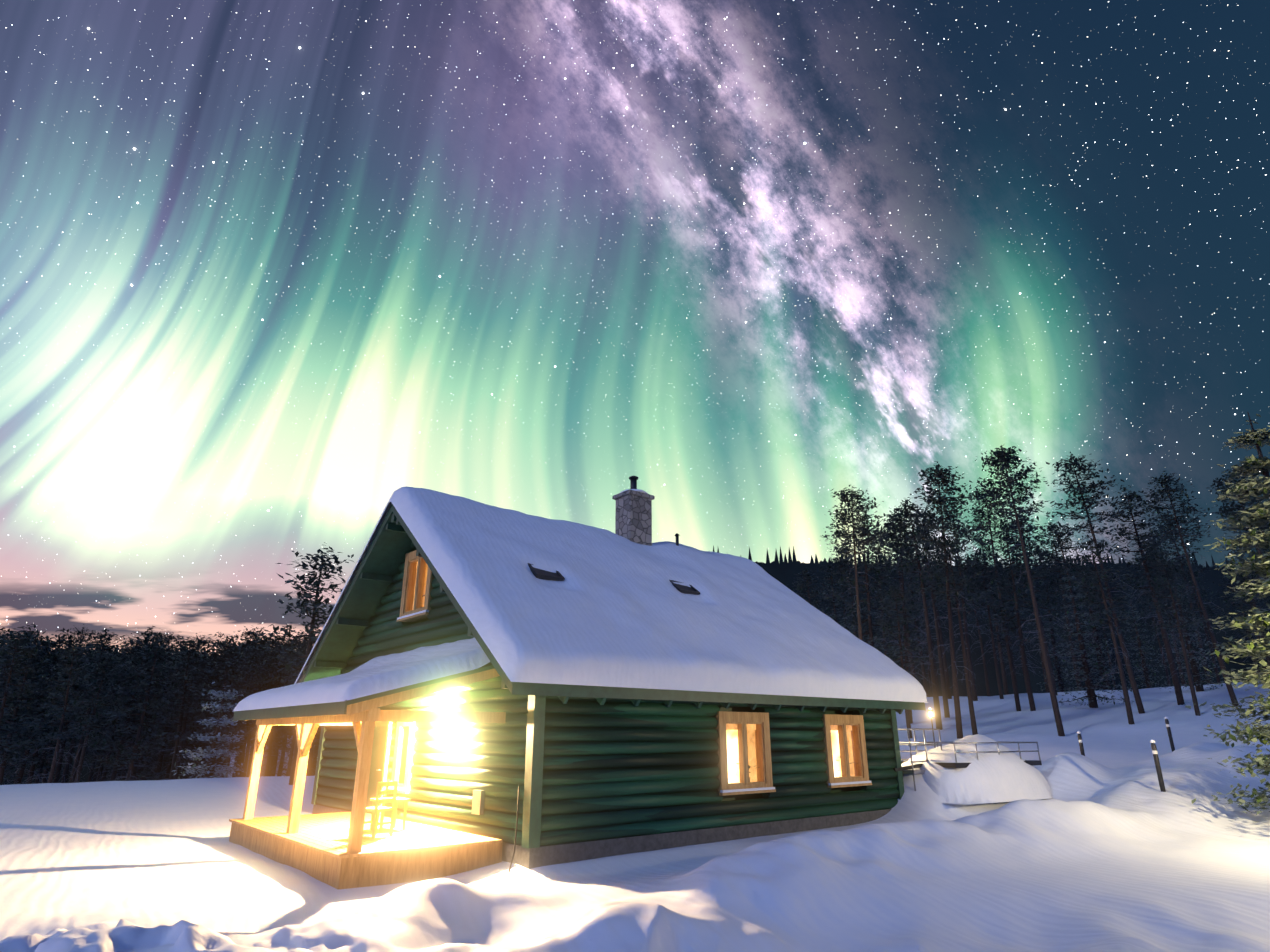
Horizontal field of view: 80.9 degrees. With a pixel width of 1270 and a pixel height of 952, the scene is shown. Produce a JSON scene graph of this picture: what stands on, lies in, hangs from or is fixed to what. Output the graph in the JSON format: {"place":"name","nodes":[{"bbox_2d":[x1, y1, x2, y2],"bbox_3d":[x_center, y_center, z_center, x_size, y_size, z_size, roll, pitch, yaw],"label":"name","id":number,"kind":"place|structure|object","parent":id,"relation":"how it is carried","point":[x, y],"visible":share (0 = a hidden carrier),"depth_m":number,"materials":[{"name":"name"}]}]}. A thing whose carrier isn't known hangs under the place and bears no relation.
{"place":"outdoors","nodes":[
{"label":"outdoors","id":0,"kind":"place"},
{"bbox_2d":[232,637,489,711],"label":"porch roof snow","id":1,"kind":"structure","parent":0,"point":[378,674],"depth_m":13.11,"materials":[{"name":"white snow"}]},
{"bbox_2d":[0,681,1269,951],"bbox_3d":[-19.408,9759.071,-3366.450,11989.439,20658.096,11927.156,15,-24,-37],"label":"snowy ground","id":2,"kind":"structure","parent":0,"point":[1110,847],"depth_m":11.27,"materials":[{"name":"white snow"}]},
{"bbox_2d":[0,633,46,762],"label":"forest pine","id":3,"kind":"object","parent":2,"relation":"on","point":[10,693],"visible":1,"depth_m":43.75,"materials":[{"name":"green plant"}]},
{"bbox_2d":[0,627,59,783],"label":"forest pine","id":4,"kind":"object","parent":2,"relation":"on","point":[15,738],"visible":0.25,"depth_m":51.45,"materials":[{"name":"green plant"}]},
{"bbox_2d":[0,629,69,784],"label":"forest pine","id":5,"kind":"object","parent":2,"relation":"on","point":[5,752],"visible":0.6,"depth_m":50.36,"materials":[{"name":"green plant"}]},
{"bbox_2d":[1,628,84,783],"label":"forest pine","id":6,"kind":"object","parent":2,"relation":"on","point":[21,771],"visible":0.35,"depth_m":62.58,"materials":[{"name":"green plant"}]},
{"bbox_2d":[2,641,83,783],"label":"forest pine","id":7,"kind":"object","parent":2,"relation":"on","point":[32,767],"visible":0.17,"depth_m":65.48,"materials":[{"name":"green plant"}]},
{"bbox_2d":[19,643,105,783],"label":"forest pine","id":8,"kind":"object","parent":2,"relation":"on","point":[59,734],"visible":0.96,"depth_m":42.56,"materials":[{"name":"green plant"}]},
{"bbox_2d":[27,636,107,783],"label":"forest pine","id":9,"kind":"object","parent":2,"relation":"on","point":[58,771],"visible":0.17,"depth_m":62.33,"materials":[{"name":"green plant"}]},
{"bbox_2d":[49,645,123,782],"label":"forest pine","id":10,"kind":"object","parent":2,"relation":"on","point":[65,772],"visible":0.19,"depth_m":60.67,"materials":[{"name":"green plant"}]},
{"bbox_2d":[48,627,130,782],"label":"forest pine","id":11,"kind":"object","parent":2,"relation":"on","point":[90,711],"visible":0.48,"depth_m":56.32,"materials":[{"name":"green plant"}]},
{"bbox_2d":[57,648,135,782],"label":"forest pine","id":12,"kind":"object","parent":2,"relation":"on","point":[98,691],"visible":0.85,"depth_m":49.37,"materials":[{"name":"green plant"}]},
{"bbox_2d":[95,634,153,781],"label":"forest pine","id":13,"kind":"object","parent":2,"relation":"on","point":[104,775],"visible":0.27,"depth_m":72.17,"materials":[{"name":"green plant"}]},
{"bbox_2d":[86,633,169,781],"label":"forest pine","id":14,"kind":"object","parent":2,"relation":"on","point":[116,738],"visible":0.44,"depth_m":61.58,"materials":[{"name":"green plant"}]},
{"bbox_2d":[66,637,191,780],"bbox_3d":[-30.513,16.211,44.608,5.590,13.020,5.409,9,-21,-25],"label":"forest pine","id":15,"kind":"object","parent":2,"relation":"on","point":[135,750],"visible":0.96,"depth_m":45.22,"materials":[{"name":"green plant"}]},
{"bbox_2d":[104,641,181,780],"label":"forest pine","id":16,"kind":"object","parent":2,"relation":"on","point":[141,737],"visible":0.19,"depth_m":64.70,"materials":[{"name":"green plant"}]},
{"bbox_2d":[0,651,320,784],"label":"forest understory","id":17,"kind":"object","parent":2,"relation":"on","point":[84,771],"depth_m":104.43,"materials":[{"name":"plant"}]},
{"bbox_2d":[120,639,211,780],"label":"forest pine","id":18,"kind":"object","parent":2,"relation":"on","point":[161,757],"visible":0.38,"depth_m":66.56,"materials":[{"name":"green plant"}]},
{"bbox_2d":[141,636,224,779],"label":"forest pine","id":19,"kind":"object","parent":2,"relation":"on","point":[182,709],"visible":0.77,"depth_m":54.27,"materials":[{"name":"green plant"}]},
{"bbox_2d":[149,633,222,779],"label":"forest pine","id":20,"kind":"object","parent":2,"relation":"on","point":[185,717],"visible":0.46,"depth_m":61.40,"materials":[{"name":"green plant"}]},
{"bbox_2d":[161,632,234,777],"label":"forest pine","id":21,"kind":"object","parent":2,"relation":"on","point":[202,745],"visible":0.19,"depth_m":81.24,"materials":[{"name":"green plant"}]},
{"bbox_2d":[172,682,254,778],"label":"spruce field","id":22,"kind":"structure","parent":2,"relation":"on","point":[213,753],"depth_m":33.37,"materials":[{"name":"green plant"}]},
{"bbox_2d":[186,634,254,774],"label":"forest pine","id":23,"kind":"object","parent":2,"relation":"on","point":[220,662],"visible":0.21,"depth_m":63.15,"materials":[{"name":"green plant"}]},
{"bbox_2d":[181,636,261,778],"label":"forest pine","id":24,"kind":"object","parent":2,"relation":"on","point":[228,662],"visible":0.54,"depth_m":51.81,"materials":[{"name":"green plant"}]},
{"bbox_2d":[202,649,272,777],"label":"forest pine","id":25,"kind":"object","parent":2,"relation":"on","point":[235,728],"visible":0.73,"depth_m":47.06,"materials":[{"name":"green plant"}]},
{"bbox_2d":[207,634,282,776],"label":"forest pine","id":26,"kind":"object","parent":2,"relation":"on","point":[242,745],"visible":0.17,"depth_m":55.42,"materials":[{"name":"green plant"}]},
{"bbox_2d":[220,647,276,776],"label":"forest pine","id":27,"kind":"object","parent":2,"relation":"on","point":[250,735],"visible":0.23,"depth_m":49.76,"materials":[{"name":"green plant"}]},
{"bbox_2d":[232,631,299,776],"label":"forest pine","id":28,"kind":"object","parent":2,"relation":"on","point":[277,639],"visible":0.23,"depth_m":55.99,"materials":[{"name":"green plant"}]},
{"bbox_2d":[241,641,298,775],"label":"forest pine","id":29,"kind":"object","parent":2,"relation":"on","point":[277,681],"visible":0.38,"depth_m":51.93,"materials":[{"name":"green plant"}]},
{"bbox_2d":[277,632,318,775],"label":"forest pine","id":30,"kind":"object","parent":2,"relation":"on","point":[291,750],"visible":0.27,"depth_m":43.44,"materials":[{"name":"green plant"}]},
{"bbox_2d":[247,542,353,784],"bbox_3d":[-13.112,7.356,29.905,4.275,9.640,3.707,-14,-24,35],"label":"tree","id":31,"kind":"object","parent":2,"relation":"on","point":[316,603],"visible":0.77,"depth_m":30.18,"materials":[{"name":"green plant"}]},
{"bbox_2d":[229,812,502,889],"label":"porch deck","id":32,"kind":"structure","parent":2,"relation":"on","point":[315,846],"depth_m":12.33,"materials":[{"name":"brown wood"}]},
{"bbox_2d":[364,781,410,838],"bbox_3d":[-4.591,6.069,13.692,0.775,0.900,1.652,2,-19,-6],"label":"chair","id":33,"kind":"object","parent":32,"relation":"on","point":[375,809],"visible":0.92,"depth_m":13.27,"materials":[{"name":"brown wood"}]},
{"bbox_2d":[243,668,505,852],"bbox_3d":[-5.456,5.330,14.638,2.972,2.917,6.525,15,-24,-37],"label":"porch frame","id":34,"kind":"object","parent":2,"relation":"on","point":[362,717],"visible":0.67,"depth_m":12.77,"materials":[{"name":"brown wood"}]},
{"bbox_2d":[233,663,493,720],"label":"porch roof","id":35,"kind":"structure","parent":34,"relation":"on","point":[332,708],"depth_m":12.75,"materials":[{"name":"wood"}]},
{"bbox_2d":[311,623,903,868],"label":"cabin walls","id":36,"kind":"structure","parent":2,"relation":"on","point":[530,852],"depth_m":13.46,"materials":[{"name":"green wood"}]},
{"bbox_2d":[365,722,392,815],"bbox_3d":[-5.978,6.699,17.203,0.182,2.140,1.110,15,-24,-37],"label":"porch door","id":37,"kind":"structure","parent":36,"relation":"attached to","point":[381,748],"depth_m":17.11,"materials":[{"name":"brown wood"}]},
{"bbox_2d":[388,722,416,793],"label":"window","id":38,"kind":"structure","parent":36,"relation":"attached to","point":[404,752],"depth_m":16.43,"materials":[{"name":"yellow wood"}]},
{"bbox_2d":[396,550,434,622],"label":"gable window","id":39,"kind":"structure","parent":36,"relation":"attached to","point":[417,588],"depth_m":17.85,"materials":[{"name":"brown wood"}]},
{"bbox_2d":[315,542,527,845],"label":"cabin gable logs","id":40,"kind":"object","parent":36,"relation":"on","point":[454,766],"depth_m":15.11,"materials":[{"name":"green wood"}]},
{"bbox_2d":[471,785,519,871],"bbox_3d":[-2.393,6.016,12.864,0.256,1.307,1.784,12,-22,-30],"label":"wall meter box and cable","id":41,"kind":"object","parent":40,"relation":"attached to","point":[478,797],"visible":0.85,"depth_m":13.41,"materials":[{"name":"silver metal"}]},
{"bbox_2d":[294,486,928,713],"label":"snow-covered roof","id":42,"kind":"structure","parent":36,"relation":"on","point":[612,609],"depth_m":16.60,"materials":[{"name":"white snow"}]},
{"bbox_2d":[528,533,699,594],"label":"roof vents","id":43,"kind":"object","parent":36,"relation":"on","point":[545,575],"visible":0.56,"depth_m":16.34,"materials":[{"name":"grey metal"}]},
{"bbox_2d":[612,476,654,545],"bbox_3d":[-0.043,1.607,22.590,1.020,3.420,1.000,15,-24,-37],"label":"chimney","id":44,"kind":"object","parent":36,"relation":"on","point":[633,518],"visible":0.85,"depth_m":22.43,"materials":[{"name":"stone"}]},
{"bbox_2d":[540,696,898,845],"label":"cabin wall logs","id":45,"kind":"object","parent":36,"relation":"on","point":[613,768],"depth_m":14.43,"materials":[{"name":"green wood"}]},
{"bbox_2d":[715,711,775,795],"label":"long window","id":46,"kind":"structure","parent":36,"relation":"attached to","point":[743,752],"depth_m":15.98,"materials":[{"name":"brown wood"}]},
{"bbox_2d":[821,714,871,787],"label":"long window","id":47,"kind":"structure","parent":36,"relation":"attached to","point":[844,750],"depth_m":18.14,"materials":[{"name":"brown wood"}]},
{"bbox_2d":[787,570,832,615],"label":"slope pine","id":48,"kind":"object","parent":2,"relation":"on","point":[809,575],"visible":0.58,"depth_m":52.72,"materials":[{"name":"green plant"}]},
{"bbox_2d":[813,558,857,630],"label":"slope pine","id":49,"kind":"object","parent":2,"relation":"on","point":[834,599],"visible":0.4,"depth_m":90.97,"materials":[{"name":"green plant"}]},
{"bbox_2d":[822,541,877,636],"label":"slope pine","id":50,"kind":"object","parent":2,"relation":"on","point":[843,588],"visible":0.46,"depth_m":81.80,"materials":[{"name":"green plant"}]},
{"bbox_2d":[821,485,892,640],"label":"tall pine","id":51,"kind":"object","parent":2,"relation":"on","point":[844,517],"visible":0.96,"depth_m":33.29,"materials":[{"name":"green plant"}]},
{"bbox_2d":[823,519,914,661],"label":"slope pine","id":52,"kind":"object","parent":2,"relation":"on","point":[868,603],"visible":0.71,"depth_m":43.53,"materials":[{"name":"green plant"}]},
{"bbox_2d":[851,528,909,655],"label":"slope pine","id":53,"kind":"object","parent":2,"relation":"on","point":[880,587],"visible":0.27,"depth_m":70.48,"materials":[{"name":"green plant"}]},
{"bbox_2d":[867,584,934,737],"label":"slope pine","id":54,"kind":"object","parent":2,"relation":"on","point":[909,641],"visible":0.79,"depth_m":38.38,"materials":[{"name":"green plant"}]},
{"bbox_2d":[872,510,935,723],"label":"tall pine","id":55,"kind":"object","parent":2,"relation":"on","point":[897,557],"visible":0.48,"depth_m":46.60,"materials":[{"name":"green plant"}]},
{"bbox_2d":[866,512,945,678],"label":"slope pine","id":56,"kind":"object","parent":2,"relation":"on","point":[892,574],"visible":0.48,"depth_m":62.63,"materials":[{"name":"green plant"}]},
{"bbox_2d":[888,546,938,696],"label":"slope pine","id":57,"kind":"object","parent":2,"relation":"on","point":[923,671],"visible":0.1,"depth_m":85.31,"materials":[{"name":"green plant"}]},
{"bbox_2d":[883,497,951,729],"bbox_3d":[16.044,7.415,41.648,3.890,13.124,3.890,-4,-20,12],"label":"slope pine","id":58,"kind":"object","parent":2,"relation":"on","point":[901,565],"visible":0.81,"depth_m":42.18,"materials":[{"name":"green plant"}]},
{"bbox_2d":[898,728,941,790],"bbox_3d":[7.265,7.708,20.172,1.650,1.628,1.550,15,-24,-37],"label":"railing","id":59,"kind":"object","parent":2,"relation":"on","point":[913,771],"visible":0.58,"depth_m":19.51,"materials":[{"name":"silver metal"}]},
{"bbox_2d":[897,527,960,717],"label":"slope pine","id":60,"kind":"object","parent":2,"relation":"on","point":[933,603],"visible":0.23,"depth_m":51.48,"materials":[{"name":"green plant"}]},
{"bbox_2d":[904,509,957,698],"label":"slope pine","id":61,"kind":"object","parent":2,"relation":"on","point":[948,688],"visible":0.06,"depth_m":73.31,"materials":[{"name":"green plant"}]},
{"bbox_2d":[901,461,996,738],"bbox_3d":[16.053,5.871,37.280,3.794,14.031,4.252,11,-22,-30],"label":"tall pine","id":62,"kind":"object","parent":2,"relation":"on","point":[944,476],"visible":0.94,"depth_m":38.11,"materials":[{"name":"green plant"}]},
{"bbox_2d":[917,534,990,734],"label":"slope pine","id":63,"kind":"object","parent":2,"relation":"on","point":[966,671],"visible":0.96,"depth_m":37.14,"materials":[{"name":"green plant"}]},
{"bbox_2d":[931,514,1001,700],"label":"slope pine","id":64,"kind":"object","parent":2,"relation":"on","point":[971,677],"visible":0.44,"depth_m":65.25,"materials":[{"name":"green plant"}]},
{"bbox_2d":[893,741,1041,771],"bbox_3d":[8.754,7.882,20.338,5.003,1.162,2.240,12,-22,-30],"label":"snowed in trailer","id":65,"kind":"object","parent":2,"relation":"on","point":[966,765],"visible":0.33,"depth_m":19.57,"materials":[{"name":"grey metal"}]},
{"bbox_2d":[908,734,1052,804],"bbox_3d":[9.265,8.013,20.630,4.900,1.618,2.900,12,-22,-30],"label":"snow mound","id":66,"kind":"object","parent":65,"relation":"on","point":[997,777],"visible":0.77,"depth_m":19.34,"materials":[{"name":"white snow"}]},
{"bbox_2d":[953,565,997,695],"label":"slope pine","id":67,"kind":"object","parent":2,"relation":"on","point":[984,665],"visible":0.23,"depth_m":86.19,"materials":[{"name":"green plant"}]},
{"bbox_2d":[964,550,1009,698],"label":"slope pine","id":68,"kind":"object","parent":2,"relation":"on","point":[995,657],"visible":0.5,"depth_m":67.40,"materials":[{"name":"green plant"}]},
{"bbox_2d":[964,532,1022,694],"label":"slope pine","id":69,"kind":"object","parent":2,"relation":"on","point":[1004,679],"visible":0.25,"depth_m":78.22,"materials":[{"name":"green plant"}]},
{"bbox_2d":[963,488,1032,710],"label":"tall pine","id":70,"kind":"object","parent":2,"relation":"on","point":[1008,647],"visible":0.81,"depth_m":53.15,"materials":[{"name":"green plant"}]},
{"bbox_2d":[977,575,1038,676],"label":"slope pine","id":71,"kind":"object","parent":2,"relation":"on","point":[998,641],"visible":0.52,"depth_m":71.92,"materials":[{"name":"green plant"}]},
{"bbox_2d":[974,528,1060,710],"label":"slope pine","id":72,"kind":"object","parent":2,"relation":"on","point":[1013,590],"visible":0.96,"depth_m":48.65,"materials":[{"name":"green plant"}]},
{"bbox_2d":[969,445,1069,735],"bbox_3d":[18.887,4.926,35.239,3.861,14.228,3.889,1,-21,-6],"label":"tall pine","id":73,"kind":"object","parent":2,"relation":"on","point":[999,458],"visible":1,"depth_m":36.66,"materials":[{"name":"green plant"}]},
{"bbox_2d":[995,518,1049,692],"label":"slope pine","id":74,"kind":"object","parent":2,"relation":"on","point":[1042,661],"visible":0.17,"depth_m":95.23,"materials":[{"name":"green plant"}]},
{"bbox_2d":[994,504,1079,694],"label":"slope pine","id":75,"kind":"object","parent":2,"relation":"on","point":[1034,544],"visible":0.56,"depth_m":66.77,"materials":[{"name":"green plant"}]},
{"bbox_2d":[830,596,1269,696],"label":"forest understory","id":76,"kind":"object","parent":2,"relation":"on","point":[978,669],"visible":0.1,"depth_m":110.77,"materials":[{"name":"plant"}]},
{"bbox_2d":[1029,564,1075,690],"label":"slope pine","id":77,"kind":"object","parent":2,"relation":"on","point":[1048,599],"visible":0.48,"depth_m":78.05,"materials":[{"name":"green plant"}]},
{"bbox_2d":[1033,611,1082,692],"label":"slope spruce","id":78,"kind":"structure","parent":2,"relation":"on","point":[1059,675],"depth_m":76.06,"materials":[{"name":"green plant"}]},
{"bbox_2d":[1030,520,1089,690],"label":"slope pine","id":79,"kind":"object","parent":2,"relation":"on","point":[1066,617],"visible":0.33,"depth_m":85.46,"materials":[{"name":"green plant"}]},
{"bbox_2d":[1033,521,1101,701],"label":"slope pine","id":80,"kind":"object","parent":2,"relation":"on","point":[1052,556],"visible":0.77,"depth_m":51.39,"materials":[{"name":"green plant"}]},
{"bbox_2d":[1050,569,1133,707],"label":"slope spruce","id":81,"kind":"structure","parent":2,"relation":"on","point":[1091,696],"depth_m":46.29,"materials":[{"name":"green plant"}]},
{"bbox_2d":[1064,561,1126,689],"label":"slope pine","id":82,"kind":"object","parent":2,"relation":"on","point":[1097,638],"visible":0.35,"depth_m":75.83,"materials":[{"name":"green plant"}]},
{"bbox_2d":[1046,452,1147,713],"bbox_3d":[25.842,5.577,41.093,4.050,14.644,4.462,7,-20,-18],"label":"tall pine","id":83,"kind":"object","parent":2,"relation":"on","point":[1081,490],"visible":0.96,"depth_m":42.01,"materials":[{"name":"green plant"}]},
{"bbox_2d":[1075,595,1131,689],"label":"slope spruce","id":84,"kind":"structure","parent":2,"relation":"on","point":[1101,666],"depth_m":75.10,"materials":[{"name":"green plant"}]},
{"bbox_2d":[1066,533,1148,724],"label":"slope pine","id":85,"kind":"object","parent":2,"relation":"on","point":[1103,597],"visible":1,"depth_m":35.94,"materials":[{"name":"green plant"}]},
{"bbox_2d":[1097,485,1191,704],"bbox_3d":[29.943,6.637,43.235,4.254,13.032,4.419,-5,-20,14],"label":"slope pine","id":86,"kind":"object","parent":2,"relation":"on","point":[1144,558],"visible":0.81,"depth_m":43.77,"materials":[{"name":"green plant"}]},
{"bbox_2d":[1121,599,1173,687],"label":"slope spruce","id":87,"kind":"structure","parent":2,"relation":"on","point":[1146,676],"depth_m":70.33,"materials":[{"name":"green plant"}]},
{"bbox_2d":[1134,592,1170,686],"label":"slope pine","id":88,"kind":"object","parent":2,"relation":"on","point":[1160,646],"visible":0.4,"depth_m":87.61,"materials":[{"name":"green plant"}]},
{"bbox_2d":[1136,559,1193,683],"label":"slope pine","id":89,"kind":"object","parent":2,"relation":"on","point":[1177,656],"visible":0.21,"depth_m":70.25,"materials":[{"name":"green plant"}]},
{"bbox_2d":[1140,539,1195,680],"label":"slope pine","id":90,"kind":"object","parent":2,"relation":"on","point":[1158,557],"visible":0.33,"depth_m":66.76,"materials":[{"name":"green plant"}]},
{"bbox_2d":[1137,553,1215,715],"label":"slope pine","id":91,"kind":"object","parent":2,"relation":"on","point":[1185,652],"visible":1,"depth_m":37.70,"materials":[{"name":"green plant"}]},
{"bbox_2d":[1149,518,1214,684],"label":"slope pine","id":92,"kind":"object","parent":2,"relation":"on","point":[1187,542],"visible":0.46,"depth_m":93.65,"materials":[{"name":"green plant"}]},
{"bbox_2d":[1131,471,1238,706],"bbox_3d":[29.633,5.797,39.828,3.445,12.843,3.890,-7,-20,20],"label":"tall pine","id":93,"kind":"object","parent":2,"relation":"on","point":[1165,480],"visible":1,"depth_m":40.69,"materials":[{"name":"green plant"}]},
{"bbox_2d":[1155,575,1232,691],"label":"slope spruce","id":94,"kind":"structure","parent":2,"relation":"on","point":[1196,677],"depth_m":56.26,"materials":[{"name":"green plant"}]},
{"bbox_2d":[1178,566,1225,682],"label":"slope pine","id":95,"kind":"object","parent":2,"relation":"on","point":[1205,629],"visible":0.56,"depth_m":77.62,"materials":[{"name":"green plant"}]},
{"bbox_2d":[1185,412,1269,814],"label":"spruce","id":96,"kind":"object","parent":2,"relation":"on","point":[1253,438],"visible":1,"depth_m":17.43,"materials":[{"name":"green plant"}]},
{"bbox_2d":[1208,469,1269,643],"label":"tall pine","id":97,"kind":"object","parent":2,"relation":"on","point":[1233,505],"visible":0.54,"depth_m":47.25,"materials":[{"name":"green plant"}]},
{"bbox_2d":[1211,568,1267,677],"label":"slope pine","id":98,"kind":"object","parent":2,"relation":"on","point":[1243,615],"visible":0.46,"depth_m":93.08,"materials":[{"name":"green plant"}]},
{"bbox_2d":[1228,574,1269,687],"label":"slope pine","id":99,"kind":"object","parent":2,"relation":"on","point":[1241,601],"visible":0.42,"depth_m":53.29,"materials":[{"name":"green plant"}]},
{"bbox_2d":[0,0,1269,654],"label":"sky","id":100,"kind":"structure","parent":0,"point":[271,271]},
{"bbox_2d":[713,545,1269,625],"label":"forest ridge","id":101,"kind":"structure","parent":0,"point":[785,572],"depth_m":192.99,"materials":[{"name":"green plant"}]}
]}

